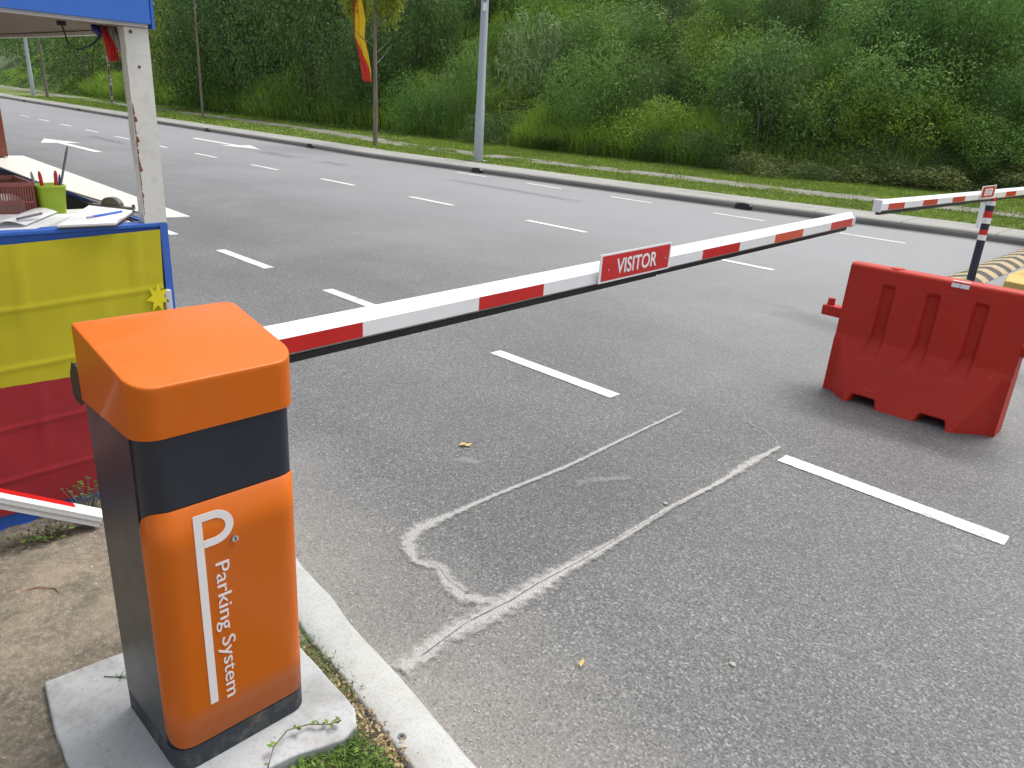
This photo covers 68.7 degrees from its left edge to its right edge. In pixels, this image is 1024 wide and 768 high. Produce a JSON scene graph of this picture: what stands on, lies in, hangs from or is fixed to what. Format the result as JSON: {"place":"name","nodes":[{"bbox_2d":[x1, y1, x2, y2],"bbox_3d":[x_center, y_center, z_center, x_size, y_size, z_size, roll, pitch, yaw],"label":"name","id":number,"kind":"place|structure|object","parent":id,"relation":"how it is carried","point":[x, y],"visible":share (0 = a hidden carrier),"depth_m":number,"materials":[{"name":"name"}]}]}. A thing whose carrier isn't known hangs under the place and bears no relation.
{"place":"outdoors","nodes":[
{"label":"outdoors","id":0,"kind":"place"},
{"bbox_2d":[0,498,406,767],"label":"bare soil","id":1,"kind":"structure","parent":0,"point":[48,634],"depth_m":2.31,"materials":[{"name":"soil"}]},
{"bbox_2d":[6,524,50,550],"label":"weed plant","id":2,"kind":"object","parent":1,"relation":"on","point":[25,540],"visible":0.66,"depth_m":2.70,"materials":[{"name":"green plant"}]},
{"bbox_2d":[28,525,60,540],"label":"weed plant","id":3,"kind":"object","parent":1,"relation":"on","point":[37,533],"visible":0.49,"depth_m":2.75,"materials":[{"name":"green plant"}]},
{"bbox_2d":[0,488,102,526],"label":"spare arm","id":4,"kind":"object","parent":1,"relation":"on","point":[26,503],"visible":0.87,"depth_m":2.70},
{"bbox_2d":[35,521,73,542],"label":"weed plant","id":5,"kind":"object","parent":1,"relation":"on","point":[58,534],"visible":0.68,"depth_m":2.76,"materials":[{"name":"green plant"}]},
{"bbox_2d":[61,476,100,507],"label":"weed plant","id":6,"kind":"object","parent":1,"relation":"on","point":[93,499],"visible":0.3,"depth_m":2.90,"materials":[{"name":"green plant"}]},
{"bbox_2d":[0,0,189,530],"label":"guard booth","id":7,"kind":"object","parent":1,"relation":"on","point":[132,21],"visible":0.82,"depth_m":2.75,"materials":[{"name":"blue paint"}]},
{"bbox_2d":[0,175,36,213],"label":"basket","id":8,"kind":"object","parent":7,"relation":"on","point":[21,188],"visible":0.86,"depth_m":2.86,"materials":[{"name":"plastic"}]},
{"bbox_2d":[0,193,24,212],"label":"paper stack","id":9,"kind":"object","parent":8,"relation":"in","point":[10,204],"visible":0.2,"depth_m":2.87,"materials":[{"name":"paper"}]},
{"bbox_2d":[0,208,73,229],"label":"notebook","id":10,"kind":"object","parent":7,"relation":"on","point":[47,217],"visible":0.94,"depth_m":2.71,"materials":[{"name":"paper"}]},
{"bbox_2d":[34,182,66,213],"bbox_3d":[-1.817,-0.730,2.948,0.104,0.110,0.104,22,27,40],"label":"pen cup","id":11,"kind":"object","parent":7,"relation":"on","point":[51,196],"visible":0.67,"depth_m":2.92,"materials":[{"name":"plastic"}]},
{"bbox_2d":[59,146,67,184],"bbox_3d":[-1.780,-0.810,2.961,0.009,0.248,0.100,10,21,17],"label":"pencil","id":12,"kind":"object","parent":11,"relation":"in","point":[63,167],"visible":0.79,"depth_m":2.96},
{"bbox_2d":[56,20,107,50],"bbox_3d":[-1.492,-1.236,2.631,0.024,0.127,0.183,22,27,40],"label":"cable","id":13,"kind":"object","parent":7,"relation":"hanging from","point":[61,23],"visible":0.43,"depth_m":2.60,"materials":[{"name":"rubber"}]},
{"bbox_2d":[0,229,172,516],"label":"draped flag","id":14,"kind":"object","parent":7,"relation":"attached to","point":[51,291],"visible":0.53,"depth_m":2.74,"materials":[{"name":"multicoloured fabric"}]},
{"bbox_2d":[57,197,135,228],"bbox_3d":[-1.574,-0.664,2.873,0.190,0.050,0.544,-3,21,-17],"label":"clipboard","id":15,"kind":"object","parent":7,"relation":"on","point":[79,219],"visible":0.99,"depth_m":2.85,"materials":[{"name":"paper"}]},
{"bbox_2d":[90,24,120,62],"bbox_3d":[-1.451,-1.225,2.687,0.060,0.132,0.102,22,27,40],"label":"rag bundle","id":16,"kind":"object","parent":7,"relation":"hanging from","point":[109,35],"visible":0.93,"depth_m":2.68,"materials":[{"name":"red fabric"}]},
{"bbox_2d":[44,648,356,767],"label":"gate plinth","id":17,"kind":"structure","parent":1,"relation":"on","point":[97,722],"depth_m":1.97,"materials":[{"name":"concrete"}]},
{"bbox_2d":[70,211,855,767],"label":"barrier gate","id":18,"kind":"structure","parent":17,"relation":"on","point":[186,407],"depth_m":1.75,"materials":[{"name":"orange metal"}]},
{"bbox_2d":[139,470,300,748],"bbox_3d":[-0.676,0.544,1.819,0.063,0.650,0.358,22,27,40],"label":"door","id":19,"kind":"structure","parent":18,"relation":"in","point":[221,577],"depth_m":1.78,"materials":[{"name":"orange metal"}]},
{"bbox_2d":[264,716,341,767],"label":"creeper","id":20,"kind":"object","parent":1,"relation":"on","point":[325,722],"visible":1,"depth_m":1.96,"materials":[{"name":"green plant"}]},
{"bbox_2d":[299,617,373,698],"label":"weeds","id":21,"kind":"object","parent":1,"relation":"on","point":[314,653],"visible":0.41,"depth_m":2.25,"materials":[{"name":"plant"}]},
{"bbox_2d":[288,717,401,767],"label":"weeds","id":22,"kind":"object","parent":1,"relation":"on","point":[350,751],"visible":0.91,"depth_m":1.93,"materials":[{"name":"plant"}]},
{"bbox_2d":[300,642,417,767],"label":"dry litter","id":23,"kind":"object","parent":1,"relation":"on","point":[376,725],"visible":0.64,"depth_m":2.04,"materials":[{"name":"plant"}]},
{"bbox_2d":[0,98,1023,767],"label":"road","id":24,"kind":"structure","parent":0,"point":[728,360],"depth_m":3.75,"materials":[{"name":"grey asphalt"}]},
{"bbox_2d":[41,139,100,151],"bbox_3d":[-11.384,-6.154,19.265,4.200,0.001,0.945,22,27,40],"label":"lane arrow","id":25,"kind":"object","parent":24,"relation":"on","point":[54,141],"visible":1,"depth_m":19.58,"materials":[{"name":"paint"}]},
{"bbox_2d":[194,138,257,148],"bbox_3d":[-8.854,-7.418,23.090,4.400,0.001,0.990,22,27,40],"label":"lane arrow","id":26,"kind":"object","parent":24,"relation":"on","point":[246,146],"visible":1,"depth_m":22.59,"materials":[{"name":"paint"}]},
{"bbox_2d":[216,249,273,268],"bbox_3d":[-2.817,-1.318,7.866,1.070,0.001,0.115,22,27,40],"label":"lane marking","id":27,"kind":"object","parent":24,"relation":"on","point":[251,261],"visible":1,"depth_m":7.84,"materials":[{"name":"paint"}]},
{"bbox_2d":[323,289,374,306],"bbox_3d":[-1.304,-0.711,6.511,1.090,0.001,0.115,22,27,40],"label":"lane marking","id":28,"kind":"object","parent":24,"relation":"on","point":[342,295],"visible":0.56,"depth_m":6.63,"materials":[{"name":"paint"}]},
{"bbox_2d":[296,558,476,767],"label":"kerb","id":29,"kind":"structure","parent":24,"relation":"on","point":[392,699],"depth_m":2.19,"materials":[{"name":"concrete"}]},
{"bbox_2d":[0,96,1023,245],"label":"kerb face","id":30,"kind":"object","parent":24,"relation":"on","point":[965,234],"visible":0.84,"depth_m":16.57},
{"bbox_2d":[0,93,1023,238],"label":"kerb","id":31,"kind":"structure","parent":30,"relation":"on","point":[970,227],"depth_m":17.11,"materials":[{"name":"concrete"}]},
{"bbox_2d":[735,203,752,209],"bbox_3d":[4.668,-3.577,15.036,0.340,0.116,0.155,22,27,40],"label":"kerb drain","id":32,"kind":"object","parent":30,"relation":"in","point":[747,206],"visible":1,"depth_m":14.97,"materials":[{"name":"metal"}]},
{"bbox_2d":[3,98,1023,246],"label":"gutter","id":33,"kind":"object","parent":24,"relation":"on","point":[578,187],"visible":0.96,"depth_m":16.87,"materials":[{"name":"concrete"}]},
{"bbox_2d":[400,412,680,603],"bbox_3d":[0.460,0.489,3.616,0.674,0.001,2.330,22,27,40],"label":"loop cut","id":34,"kind":"object","parent":24,"relation":"on","point":[409,539],"visible":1,"depth_m":3.06,"materials":[{"name":"concrete"}]},
{"bbox_2d":[491,350,618,396],"bbox_3d":[0.267,-0.081,5.105,1.090,0.001,0.115,22,27,40],"label":"lane marking","id":35,"kind":"object","parent":24,"relation":"on","point":[560,375],"visible":1,"depth_m":5.07,"materials":[{"name":"paint"}]},
{"bbox_2d":[393,446,780,675],"bbox_3d":[0.562,0.620,3.277,0.170,0.001,2.689,22,27,40],"label":"loop cut","id":36,"kind":"object","parent":24,"relation":"on","point":[418,654],"visible":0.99,"depth_m":2.73,"materials":[{"name":"concrete"}]},
{"bbox_2d":[424,504,676,653],"bbox_3d":[0.258,0.708,2.983,0.041,0.001,1.651,22,27,40],"label":"loop crack","id":37,"kind":"object","parent":36,"relation":"on","point":[529,588],"visible":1,"depth_m":2.78,"materials":[{"name":"asphalt"}]},
{"bbox_2d":[778,455,1008,544],"bbox_3d":[1.837,0.550,3.700,1.070,0.001,0.115,22,27,40],"label":"lane marking","id":38,"kind":"object","parent":24,"relation":"on","point":[965,525],"visible":1,"depth_m":3.65,"materials":[{"name":"paint"}]},
{"bbox_2d":[821,261,1023,436],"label":"water barrier","id":39,"kind":"object","parent":24,"relation":"on","point":[910,345],"visible":1,"depth_m":4.65,"materials":[{"name":"plastic"}]},
{"bbox_2d":[966,197,996,282],"bbox_3d":[5.594,-1.706,8.944,0.240,1.031,0.266,0,21,-9],"label":"rest post","id":40,"kind":"object","parent":24,"relation":"on","point":[983,224],"visible":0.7,"depth_m":8.93,"materials":[{"name":"metal"}]},
{"bbox_2d":[872,185,1023,214],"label":"barrier gate","id":41,"kind":"structure","parent":40,"relation":"on","point":[906,204],"depth_m":7.38,"materials":[{"name":"white metal"}]},
{"bbox_2d":[947,248,1023,282],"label":"speed hump","id":42,"kind":"object","parent":24,"relation":"on","point":[990,270],"visible":0.68,"depth_m":10.09,"materials":[{"name":"rubber"}]},
{"bbox_2d":[1003,269,1023,290],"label":"traffic island","id":43,"kind":"structure","parent":24,"relation":"on","point":[1014,280],"depth_m":8.62,"materials":[{"name":"yellow paint"}]},
{"bbox_2d":[0,0,1023,190],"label":"hill","id":44,"kind":"structure","parent":0,"point":[6,65],"depth_m":24.94,"materials":[{"name":"plant"}]},
{"bbox_2d":[0,37,55,63],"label":"shrub","id":45,"kind":"object","parent":44,"relation":"on","point":[5,42],"visible":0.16,"depth_m":94.09,"materials":[{"name":"green plant"}]},
{"bbox_2d":[10,36,121,84],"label":"shrub","id":46,"kind":"object","parent":44,"relation":"on","point":[65,61],"visible":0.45,"depth_m":61.50,"materials":[{"name":"green plant"}]},
{"bbox_2d":[148,0,202,90],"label":"shrub","id":47,"kind":"object","parent":44,"relation":"on","point":[158,49],"visible":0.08,"depth_m":48.73,"materials":[{"name":"green plant"}]},
{"bbox_2d":[149,0,214,71],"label":"tree","id":48,"kind":"object","parent":44,"relation":"on","point":[177,24],"visible":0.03,"depth_m":51.35,"materials":[{"name":"green plant"}]},
{"bbox_2d":[148,0,310,109],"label":"tree","id":49,"kind":"object","parent":44,"relation":"on","point":[182,44],"visible":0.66,"depth_m":41.53,"materials":[{"name":"green plant"}]},
{"bbox_2d":[177,0,335,63],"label":"tree","id":50,"kind":"object","parent":44,"relation":"on","point":[243,21],"visible":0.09,"depth_m":42.60,"materials":[{"name":"green plant"}]},
{"bbox_2d":[220,0,382,117],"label":"tree","id":51,"kind":"object","parent":44,"relation":"on","point":[290,14],"visible":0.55,"depth_m":36.15,"materials":[{"name":"green plant"}]},
{"bbox_2d":[298,1,422,57],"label":"tree","id":52,"kind":"object","parent":44,"relation":"on","point":[336,24],"visible":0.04,"depth_m":39.62,"materials":[{"name":"green plant"}]},
{"bbox_2d":[310,0,423,122],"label":"tree","id":53,"kind":"object","parent":44,"relation":"on","point":[353,54],"visible":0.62,"depth_m":33.30,"materials":[{"name":"green plant"}]},
{"bbox_2d":[364,0,461,84],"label":"shrub","id":54,"kind":"object","parent":44,"relation":"on","point":[427,32],"visible":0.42,"depth_m":34.22,"materials":[{"name":"green plant"}]},
{"bbox_2d":[380,69,457,135],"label":"shrub","id":55,"kind":"object","parent":44,"relation":"on","point":[408,103],"visible":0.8,"depth_m":31.52,"materials":[{"name":"green plant"}]},
{"bbox_2d":[403,0,472,68],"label":"shrub","id":56,"kind":"object","parent":44,"relation":"on","point":[449,26],"visible":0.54,"depth_m":34.94,"materials":[{"name":"green plant"}]},
{"bbox_2d":[427,36,497,135],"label":"shrub","id":57,"kind":"object","parent":44,"relation":"on","point":[459,87],"visible":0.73,"depth_m":30.24,"materials":[{"name":"green plant"}]},
{"bbox_2d":[442,0,509,15],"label":"shrub","id":58,"kind":"object","parent":44,"relation":"on","point":[469,4],"visible":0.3,"depth_m":38.31,"materials":[{"name":"green plant"}]},
{"bbox_2d":[458,111,522,145],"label":"shrub","id":59,"kind":"object","parent":44,"relation":"on","point":[490,133],"visible":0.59,"depth_m":28.96,"materials":[{"name":"green plant"}]},
{"bbox_2d":[476,0,522,15],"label":"shrub","id":60,"kind":"object","parent":44,"relation":"on","point":[496,6],"visible":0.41,"depth_m":37.29,"materials":[{"name":"green plant"}]},
{"bbox_2d":[475,0,545,58],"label":"shrub","id":61,"kind":"object","parent":44,"relation":"on","point":[494,32],"visible":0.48,"depth_m":33.73,"materials":[{"name":"green plant"}]},
{"bbox_2d":[0,0,1023,191],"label":"undergrowth","id":62,"kind":"object","parent":44,"relation":"on","point":[13,76],"visible":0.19,"depth_m":29.79,"materials":[{"name":"green plant"}]},
{"bbox_2d":[490,6,579,99],"bbox_3d":[1.086,-13.540,30.845,3.026,4.274,3.818,18,25,34],"label":"feathery shrub","id":63,"kind":"object","parent":44,"relation":"on","point":[537,64],"visible":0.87,"depth_m":30.50,"materials":[{"name":"green plant"}]},
{"bbox_2d":[518,134,579,147],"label":"shrub","id":64,"kind":"object","parent":44,"relation":"on","point":[546,141],"visible":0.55,"depth_m":27.13,"materials":[{"name":"green plant"}]},
{"bbox_2d":[512,0,608,48],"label":"shrub","id":65,"kind":"object","parent":44,"relation":"on","point":[561,9],"visible":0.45,"depth_m":32.53,"materials":[{"name":"green plant"}]},
{"bbox_2d":[514,0,621,15],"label":"shrub","id":66,"kind":"object","parent":44,"relation":"on","point":[530,2],"visible":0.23,"depth_m":35.07,"materials":[{"name":"green plant"}]},
{"bbox_2d":[529,22,662,141],"bbox_3d":[3.056,-10.537,27.003,4.818,4.445,4.070,6,21,5],"label":"shrub","id":67,"kind":"object","parent":44,"relation":"on","point":[577,92],"visible":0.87,"depth_m":26.42,"materials":[{"name":"green plant"}]},
{"bbox_2d":[585,130,633,150],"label":"shrub","id":68,"kind":"object","parent":44,"relation":"on","point":[604,134],"visible":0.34,"depth_m":25.77,"materials":[{"name":"green plant"}]},
{"bbox_2d":[558,0,690,69],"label":"shrub","id":69,"kind":"object","parent":44,"relation":"on","point":[587,39],"visible":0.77,"depth_m":29.47,"materials":[{"name":"green plant"}]},
{"bbox_2d":[588,39,703,126],"bbox_3d":[4.890,-10.645,26.988,3.951,3.343,3.487,16,24,30],"label":"shrub","id":70,"kind":"object","parent":44,"relation":"on","point":[673,79],"visible":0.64,"depth_m":26.58,"materials":[{"name":"green plant"}]},
{"bbox_2d":[586,92,713,148],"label":"shrub","id":71,"kind":"object","parent":44,"relation":"on","point":[663,111],"visible":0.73,"depth_m":24.80,"materials":[{"name":"green plant"}]},
{"bbox_2d":[631,123,689,162],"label":"shrub","id":72,"kind":"object","parent":44,"relation":"on","point":[647,146],"visible":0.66,"depth_m":24.48,"materials":[{"name":"green plant"}]},
{"bbox_2d":[625,0,700,37],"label":"shrub","id":73,"kind":"object","parent":44,"relation":"on","point":[675,3],"visible":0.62,"depth_m":30.61,"materials":[{"name":"green plant"}]},
{"bbox_2d":[666,126,747,171],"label":"shrub","id":74,"kind":"object","parent":44,"relation":"on","point":[696,143],"visible":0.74,"depth_m":23.45,"materials":[{"name":"green plant"}]},
{"bbox_2d":[672,9,758,82],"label":"shrub","id":75,"kind":"object","parent":44,"relation":"on","point":[699,42],"visible":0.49,"depth_m":27.32,"materials":[{"name":"green plant"}]},
{"bbox_2d":[691,0,777,36],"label":"shrub","id":76,"kind":"object","parent":44,"relation":"on","point":[729,5],"visible":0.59,"depth_m":28.33,"materials":[{"name":"green plant"}]},
{"bbox_2d":[679,14,813,120],"bbox_3d":[8.149,-10.639,25.154,4.053,3.996,4.842,-7,23,-26],"label":"shrub","id":77,"kind":"object","parent":44,"relation":"on","point":[757,49],"visible":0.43,"depth_m":24.96,"materials":[{"name":"green plant"}]},
{"bbox_2d":[708,18,852,153],"bbox_3d":[8.468,-9.107,23.713,4.309,4.221,4.800,6,21,6],"label":"shrub","id":78,"kind":"object","parent":44,"relation":"on","point":[740,86],"visible":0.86,"depth_m":22.89,"materials":[{"name":"green plant"}]},
{"bbox_2d":[750,0,843,48],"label":"shrub","id":79,"kind":"object","parent":44,"relation":"on","point":[791,15],"visible":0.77,"depth_m":26.37,"materials":[{"name":"green plant"}]},
{"bbox_2d":[778,30,864,95],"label":"shrub","id":80,"kind":"object","parent":44,"relation":"on","point":[829,61],"visible":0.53,"depth_m":23.91,"materials":[{"name":"green plant"}]},
{"bbox_2d":[778,69,898,142],"bbox_3d":[10.130,-8.558,23.232,3.117,2.429,3.583,-12,26,-36],"label":"shrub","id":81,"kind":"object","parent":44,"relation":"on","point":[863,107],"visible":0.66,"depth_m":22.67,"materials":[{"name":"green plant"}]},
{"bbox_2d":[785,160,891,185],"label":"shrub","id":82,"kind":"object","parent":44,"relation":"on","point":[838,176],"visible":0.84,"depth_m":21.65,"materials":[{"name":"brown plant"}]},
{"bbox_2d":[802,0,939,64],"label":"shrub","id":83,"kind":"object","parent":44,"relation":"on","point":[884,20],"visible":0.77,"depth_m":24.46,"materials":[{"name":"green plant"}]},
{"bbox_2d":[846,160,958,191],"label":"shrub","id":84,"kind":"object","parent":44,"relation":"on","point":[916,177],"visible":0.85,"depth_m":21.15,"materials":[{"name":"green plant"}]},
{"bbox_2d":[822,26,1002,126],"bbox_3d":[11.754,-9.181,22.968,4.396,2.963,5.203,-11,25,-34],"label":"shrub","id":85,"kind":"object","parent":44,"relation":"on","point":[911,87],"visible":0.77,"depth_m":22.22,"materials":[{"name":"green plant"}]},
{"bbox_2d":[875,0,958,28],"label":"shrub","id":86,"kind":"object","parent":44,"relation":"on","point":[914,8],"visible":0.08,"depth_m":25.42,"materials":[{"name":"green plant"}]},
{"bbox_2d":[869,80,1013,152],"bbox_3d":[12.780,-7.978,22.512,4.025,2.220,4.236,9,21,13],"label":"shrub","id":87,"kind":"object","parent":44,"relation":"on","point":[943,116],"visible":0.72,"depth_m":21.80,"materials":[{"name":"green plant"}]},
{"bbox_2d":[889,0,1023,85],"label":"shrub","id":88,"kind":"object","parent":44,"relation":"on","point":[955,8],"visible":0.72,"depth_m":22.66,"materials":[{"name":"green plant"}]},
{"bbox_2d":[903,164,1019,192],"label":"shrub","id":89,"kind":"object","parent":44,"relation":"on","point":[961,181],"visible":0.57,"depth_m":20.99,"materials":[{"name":"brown plant"}]},
{"bbox_2d":[904,3,1022,88],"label":"shrub","id":90,"kind":"object","parent":44,"relation":"on","point":[990,31],"visible":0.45,"depth_m":22.87,"materials":[{"name":"green plant"}]},
{"bbox_2d":[945,103,1023,170],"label":"shrub","id":91,"kind":"object","parent":44,"relation":"on","point":[982,135],"visible":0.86,"depth_m":21.23,"materials":[{"name":"green plant"}]},
{"bbox_2d":[947,48,1023,136],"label":"shrub","id":92,"kind":"object","parent":44,"relation":"on","point":[1015,95],"visible":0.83,"depth_m":21.74,"materials":[{"name":"green plant"}]},
{"bbox_2d":[970,164,1023,197],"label":"shrub","id":93,"kind":"object","parent":44,"relation":"on","point":[1017,181],"visible":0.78,"depth_m":20.80,"materials":[{"name":"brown plant"}]},
{"bbox_2d":[981,0,1023,56],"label":"shrub","id":94,"kind":"object","parent":44,"relation":"on","point":[1008,22],"visible":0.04,"depth_m":24.12,"materials":[{"name":"green plant"}]},
{"bbox_2d":[993,120,1023,174],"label":"shrub","id":95,"kind":"object","parent":44,"relation":"on","point":[1019,125],"visible":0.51,"depth_m":21.60,"materials":[{"name":"green plant"}]},
{"bbox_2d":[0,85,1023,217],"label":"path","id":96,"kind":"structure","parent":0,"point":[722,182],"depth_m":21.00,"materials":[{"name":"concrete"}]},
{"bbox_2d":[0,86,1023,229],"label":"verge","id":97,"kind":"structure","parent":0,"point":[9,91],"depth_m":21.16,"materials":[{"name":"plant"}]},
{"bbox_2d":[23,38,35,96],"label":"lamp post","id":98,"kind":"object","parent":97,"relation":"on","point":[31,82],"visible":0.59,"depth_m":48.98,"materials":[{"name":"metal"}]},
{"bbox_2d":[37,37,48,97],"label":"sapling","id":99,"kind":"object","parent":97,"relation":"on","point":[44,73],"visible":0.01,"depth_m":48.63,"materials":[{"name":"brown plant"}]},
{"bbox_2d":[104,45,113,103],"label":"sapling","id":100,"kind":"object","parent":97,"relation":"on","point":[110,85],"visible":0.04,"depth_m":45.18,"materials":[{"name":"white plant"}]},
{"bbox_2d":[188,0,211,116],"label":"sapling","id":101,"kind":"object","parent":97,"relation":"on","point":[199,74],"visible":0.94,"depth_m":35.12,"materials":[{"name":"brown plant"}]},
{"bbox_2d":[338,0,407,145],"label":"sapling","id":102,"kind":"object","parent":97,"relation":"on","point":[381,9],"visible":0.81,"depth_m":22.94,"materials":[{"name":"green plant"}]},
{"bbox_2d":[354,0,371,81],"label":"furled flag","id":103,"kind":"object","parent":102,"relation":"hanging from","point":[359,21],"visible":1,"depth_m":22.77,"materials":[{"name":"fabric"}]},
{"bbox_2d":[471,0,488,161],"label":"lamp post","id":104,"kind":"object","parent":97,"relation":"on","point":[479,125],"visible":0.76,"depth_m":20.05,"materials":[{"name":"metal"}]},
{"bbox_2d":[721,151,820,178],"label":"shrub","id":105,"kind":"object","parent":97,"relation":"on","point":[770,170],"visible":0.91,"depth_m":21.91,"materials":[{"name":"green plant"}]},
{"bbox_2d":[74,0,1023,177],"bbox_3d":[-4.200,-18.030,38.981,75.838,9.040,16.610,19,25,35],"label":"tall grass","id":106,"kind":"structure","parent":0,"point":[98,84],"depth_m":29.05,"materials":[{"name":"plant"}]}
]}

